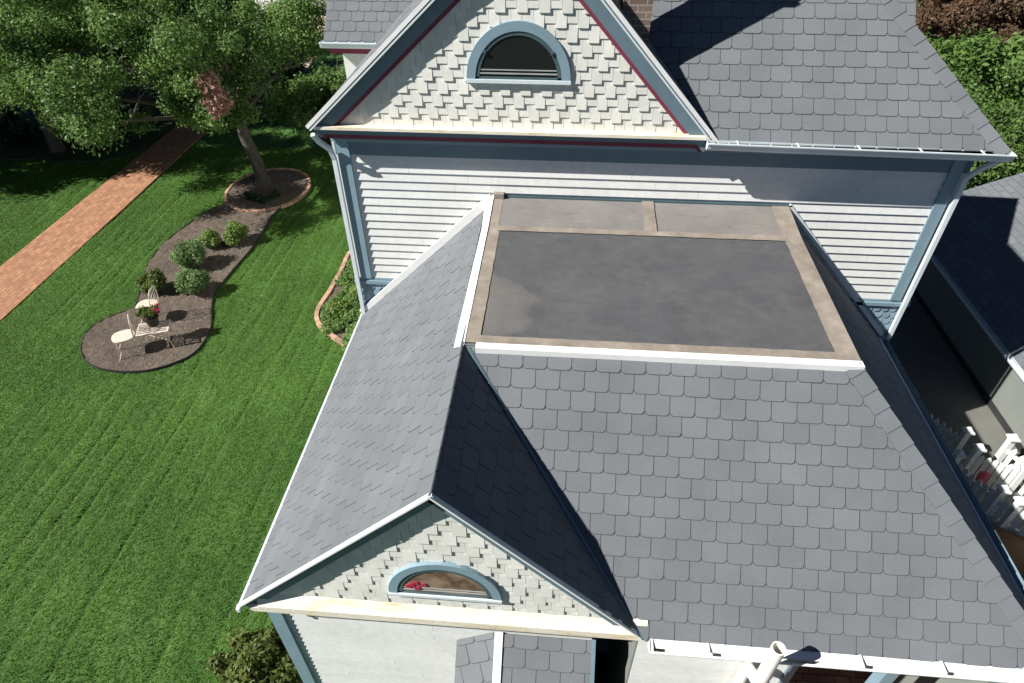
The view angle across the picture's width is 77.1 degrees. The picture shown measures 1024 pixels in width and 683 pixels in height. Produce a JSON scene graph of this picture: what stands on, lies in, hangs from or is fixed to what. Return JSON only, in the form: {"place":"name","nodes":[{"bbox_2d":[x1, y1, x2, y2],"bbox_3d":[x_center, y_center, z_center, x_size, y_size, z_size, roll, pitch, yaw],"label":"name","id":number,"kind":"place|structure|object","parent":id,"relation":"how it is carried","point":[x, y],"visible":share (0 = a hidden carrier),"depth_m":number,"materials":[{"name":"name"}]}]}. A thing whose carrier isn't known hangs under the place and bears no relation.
{"place":"outdoors","nodes":[
{"label":"outdoors","id":0,"kind":"place"},
{"bbox_2d":[0,93,243,320],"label":"brick path","id":1,"kind":"structure","parent":0,"point":[26,271],"depth_m":18.77,"materials":[{"name":"orange brick"}]},
{"bbox_2d":[1,18,344,83],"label":"lawn","id":2,"kind":"structure","parent":0,"point":[327,61],"depth_m":29.79,"materials":[{"name":"green plant"}]},
{"bbox_2d":[0,93,348,682],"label":"lawn","id":3,"kind":"structure","parent":0,"point":[268,135],"depth_m":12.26,"materials":[{"name":"green plant"}]},
{"bbox_2d":[0,0,335,186],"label":"garden tree","id":4,"kind":"object","parent":3,"relation":"on","point":[196,93],"visible":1,"depth_m":16.48,"materials":[{"name":"green plant"}]},
{"bbox_2d":[81,203,278,370],"bbox_3d":[-8.223,-1.791,16.619,2.984,0.052,7.504,3,40,4],"label":"mulch bed","id":5,"kind":"object","parent":3,"relation":"on","point":[188,315],"visible":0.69,"depth_m":15.36,"materials":[{"name":"brown soil"}]},
{"bbox_2d":[111,314,142,360],"bbox_3d":[-8.422,-0.131,13.945,0.516,0.938,0.460,-18,43,-20],"label":"garden chair","id":6,"kind":"object","parent":5,"relation":"on","point":[120,337],"visible":1,"depth_m":13.92,"materials":[{"name":"beige metal"}]},
{"bbox_2d":[135,287,166,323],"bbox_3d":[-8.390,-0.850,14.793,0.516,0.938,0.460,1,40,2],"label":"garden chair","id":7,"kind":"object","parent":5,"relation":"on","point":[148,302],"visible":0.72,"depth_m":14.80,"materials":[{"name":"beige metal"}]},
{"bbox_2d":[135,267,169,296],"bbox_3d":[-8.871,-1.459,15.842,0.761,0.624,0.707,3,40,4],"label":"shrub","id":8,"kind":"object","parent":5,"relation":"on","point":[147,281],"visible":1,"depth_m":15.69,"materials":[{"name":"green plant"}]},
{"bbox_2d":[135,319,176,352],"bbox_3d":[-7.885,-0.122,14.278,0.660,0.481,0.443,-10,41,-12],"label":"slatted table","id":9,"kind":"object","parent":5,"relation":"on","point":[141,327],"visible":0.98,"depth_m":14.13,"materials":[{"name":"beige metal"}]},
{"bbox_2d":[135,303,159,326],"bbox_3d":[-7.939,-0.561,14.038,0.569,0.496,0.378,-9,41,-10],"label":"flower pot","id":10,"kind":"object","parent":9,"relation":"on","point":[150,316],"visible":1,"depth_m":13.96,"materials":[{"name":"green plant"}]},
{"bbox_2d":[168,238,207,269],"bbox_3d":[-8.363,-2.201,16.580,1.004,0.795,0.940,-16,43,-17],"label":"shrub","id":11,"kind":"object","parent":5,"relation":"on","point":[186,254],"visible":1,"depth_m":16.42,"materials":[{"name":"green plant"}]},
{"bbox_2d":[174,268,212,294],"bbox_3d":[-7.815,-1.446,15.730,0.936,0.724,0.800,3,40,4],"label":"shrub","id":12,"kind":"object","parent":5,"relation":"on","point":[190,281],"visible":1,"depth_m":15.56,"materials":[{"name":"green plant"}]},
{"bbox_2d":[198,228,221,248],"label":"shrub","id":13,"kind":"object","parent":5,"relation":"on","point":[209,238],"visible":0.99,"depth_m":17.23,"materials":[{"name":"green plant"}]},
{"bbox_2d":[222,219,249,246],"bbox_3d":[-7.575,-2.973,17.527,0.758,0.716,0.685,-32,50,-32],"label":"shrub","id":14,"kind":"object","parent":5,"relation":"on","point":[235,233],"visible":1,"depth_m":17.38,"materials":[{"name":"green plant"}]},
{"bbox_2d":[80,204,280,372],"bbox_3d":[-8.228,-1.740,16.589,2.999,0.060,7.408,3,40,4],"label":"bed edging","id":15,"kind":"object","parent":3,"relation":"on","point":[207,336],"visible":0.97,"depth_m":15.01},
{"bbox_2d":[176,18,310,96],"bbox_3d":[-9.643,-10.199,23.881,4.187,3.751,4.938,18,44,20],"label":"tree","id":16,"kind":"object","parent":3,"relation":"on","point":[289,73],"visible":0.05,"depth_m":23.70,"materials":[{"name":"green plant"}]},
{"bbox_2d":[204,623,302,682],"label":"shrub","id":17,"kind":"object","parent":3,"relation":"on","point":[266,658],"visible":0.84,"depth_m":8.50,"materials":[{"name":"green plant"}]},
{"bbox_2d":[224,168,310,212],"bbox_3d":[-7.624,-4.761,20.118,2.568,0.090,2.925,3,40,4],"label":"brick edging","id":18,"kind":"object","parent":3,"relation":"on","point":[299,197],"visible":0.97,"depth_m":19.63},
{"bbox_2d":[227,169,308,209],"bbox_3d":[-7.625,-4.779,20.101,2.480,0.053,2.840,3,40,4],"label":"mulch bed","id":19,"kind":"object","parent":18,"relation":"in","point":[290,185],"visible":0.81,"depth_m":20.08,"materials":[{"name":"brown soil"}]},
{"bbox_2d":[244,191,256,200],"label":"plant","id":20,"kind":"object","parent":19,"relation":"on","point":[250,196],"visible":0.98,"depth_m":19.45,"materials":[{"name":"green plant"}]},
{"bbox_2d":[256,193,269,203],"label":"plant","id":21,"kind":"object","parent":19,"relation":"on","point":[261,198],"visible":1,"depth_m":19.32,"materials":[{"name":"green plant"}]},
{"bbox_2d":[269,189,281,198],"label":"plant","id":22,"kind":"object","parent":19,"relation":"on","point":[275,193],"visible":1,"depth_m":19.50,"materials":[{"name":"green plant"}]},
{"bbox_2d":[260,54,346,143],"bbox_3d":[-6.312,-8.104,22.173,4.091,2.730,4.238,23,46,25],"label":"tree","id":23,"kind":"object","parent":3,"relation":"on","point":[298,108],"visible":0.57,"depth_m":21.23,"materials":[{"name":"green plant"}]},
{"bbox_2d":[314,250,349,346],"bbox_3d":[-3.290,-1.158,15.832,2.678,0.100,5.463,3,40,4],"label":"brick edging","id":24,"kind":"object","parent":3,"relation":"on","point":[335,338],"visible":0.38,"depth_m":15.51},
{"bbox_2d":[319,255,354,338],"bbox_3d":[-3.212,-1.144,15.812,2.740,0.052,5.400,3,40,4],"label":"flower bed","id":25,"kind":"object","parent":3,"relation":"on","point":[336,289],"visible":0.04,"depth_m":15.76,"materials":[{"name":"brown soil"}]},
{"bbox_2d":[326,298,352,314],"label":"bed plant","id":26,"kind":"object","parent":25,"relation":"on","point":[335,305],"visible":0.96,"depth_m":15.01,"materials":[{"name":"green plant"}]},
{"bbox_2d":[319,258,360,349],"bbox_3d":[-3.121,-1.228,15.779,2.740,0.426,5.120,3,40,4],"label":"ground cover","id":27,"kind":"object","parent":25,"relation":"on","point":[335,322],"visible":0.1,"depth_m":14.98,"materials":[{"name":"green plant"}]},
{"bbox_2d":[348,284,358,300],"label":"bed plant","id":28,"kind":"object","parent":25,"relation":"on","point":[354,292],"visible":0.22,"depth_m":15.43,"materials":[{"name":"green plant"}]},
{"bbox_2d":[254,0,326,15],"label":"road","id":29,"kind":"structure","parent":0,"point":[262,5],"depth_m":38.62,"materials":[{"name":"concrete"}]},
{"bbox_2d":[296,16,325,71],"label":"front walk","id":30,"kind":"structure","parent":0,"point":[307,64],"depth_m":30.02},
{"bbox_2d":[594,0,1023,682],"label":"ground","id":31,"kind":"structure","parent":0,"point":[600,674],"depth_m":9.02,"materials":[{"name":"green plant"}]},
{"bbox_2d":[0,83,179,163],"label":"shade bed","id":32,"kind":"object","parent":31,"relation":"on","point":[31,148],"visible":0.33,"depth_m":22.81,"materials":[{"name":"brown soil"}]},
{"bbox_2d":[29,121,78,143],"bbox_3d":[-16.101,-7.520,22.709,1.407,1.130,1.363,3,40,4],"label":"shrub","id":33,"kind":"object","parent":32,"relation":"on","point":[36,130],"visible":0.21,"depth_m":22.38,"materials":[{"name":"green plant"}]},
{"bbox_2d":[0,0,128,152],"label":"garden tree","id":34,"kind":"object","parent":32,"relation":"on","point":[55,144],"visible":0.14,"depth_m":19.74,"materials":[{"name":"green plant"}]},
{"bbox_2d":[79,124,122,148],"bbox_3d":[-14.341,-7.222,22.512,1.366,1.142,1.128,3,40,4],"label":"shrub","id":35,"kind":"object","parent":32,"relation":"on","point":[106,147],"visible":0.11,"depth_m":22.38,"materials":[{"name":"green plant"}]},
{"bbox_2d":[110,103,155,126],"bbox_3d":[-14.098,-8.438,23.930,1.470,1.074,1.330,3,40,4],"label":"shrub","id":36,"kind":"object","parent":32,"relation":"on","point":[140,107],"visible":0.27,"depth_m":23.69,"materials":[{"name":"green plant"}]},
{"bbox_2d":[80,0,258,79],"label":"dark tree","id":37,"kind":"object","parent":31,"relation":"on","point":[191,11],"visible":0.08,"depth_m":23.32,"materials":[{"name":"green plant"}]},
{"bbox_2d":[236,0,1023,682],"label":"victorian house","id":38,"kind":"structure","parent":31,"relation":"on","point":[624,382],"depth_m":6.76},
{"bbox_2d":[388,561,501,603],"bbox_3d":[-0.626,2.173,5.838,1.070,0.585,0.055,3,40,4],"label":"window","id":39,"kind":"structure","parent":38,"relation":"in","point":[445,580],"depth_m":5.87,"materials":[{"name":"blue paint"}]},
{"bbox_2d":[466,20,570,84],"bbox_3d":[0.070,-3.192,7.105,1.190,0.655,0.058,3,40,4],"label":"window","id":40,"kind":"structure","parent":38,"relation":"in","point":[514,51],"depth_m":7.14,"materials":[{"name":"blue paint"}]},
{"bbox_2d":[913,172,1023,455],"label":"neighbour garage","id":41,"kind":"structure","parent":31,"relation":"on","point":[968,293],"depth_m":12.64,"materials":[{"name":"grey"}]},
{"bbox_2d":[916,0,1023,86],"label":"russet tree","id":42,"kind":"object","parent":31,"relation":"on","point":[1002,18],"visible":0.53,"depth_m":20.94,"materials":[{"name":"brown plant"}]},
{"bbox_2d":[926,25,1023,116],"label":"green tree","id":43,"kind":"object","parent":31,"relation":"on","point":[967,54],"visible":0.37,"depth_m":19.23,"materials":[{"name":"green plant"}]},
{"bbox_2d":[949,55,1023,189],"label":"green tree","id":44,"kind":"object","parent":31,"relation":"on","point":[1011,132],"visible":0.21,"depth_m":16.85,"materials":[{"name":"green plant"}]},
{"bbox_2d":[789,666,870,682],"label":"patio","id":45,"kind":"structure","parent":0,"point":[803,674],"depth_m":8.38,"materials":[{"name":"brick"}]},
{"bbox_2d":[889,294,1023,533],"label":"driveway","id":46,"kind":"structure","parent":0,"point":[945,387],"depth_m":12.22,"materials":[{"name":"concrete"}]},
{"bbox_2d":[915,389,974,454],"bbox_3d":[7.129,1.407,10.931,0.207,0.820,1.220,-19,44,-21],"label":"picket fence","id":47,"kind":"object","parent":46,"relation":"on","point":[963,438],"visible":0.4,"depth_m":10.61,"materials":[{"name":"white paint"}]},
{"bbox_2d":[974,464,993,482],"bbox_3d":[7.617,2.145,10.420,0.240,0.350,0.234,3,40,4],"label":"garden bucket","id":48,"kind":"object","parent":46,"relation":"on","point":[984,476],"visible":0.52,"depth_m":10.31,"materials":[{"name":"red plastic"}]},
{"bbox_2d":[952,449,1023,528],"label":"picket fence","id":49,"kind":"object","parent":46,"relation":"on","point":[1013,510],"visible":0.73,"depth_m":9.73,"materials":[{"name":"white paint"}]},
{"bbox_2d":[961,443,1023,492],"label":"picket fence","id":50,"kind":"object","parent":46,"relation":"on","point":[973,461],"visible":0.84,"depth_m":10.18,"materials":[{"name":"white paint"}]},
{"bbox_2d":[983,484,1023,537],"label":"picket fence","id":51,"kind":"object","parent":46,"relation":"on","point":[1002,491],"visible":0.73,"depth_m":9.58,"materials":[{"name":"white paint"}]},
{"bbox_2d":[991,523,1023,580],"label":"wooden deck","id":52,"kind":"structure","parent":46,"relation":"on","point":[1013,543],"depth_m":9.46,"materials":[{"name":"brown wood"}]},
{"bbox_2d":[991,434,1023,494],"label":"picket fence","id":53,"kind":"object","parent":46,"relation":"on","point":[1006,447],"visible":0.73,"depth_m":10.32,"materials":[{"name":"white paint"}]}
]}

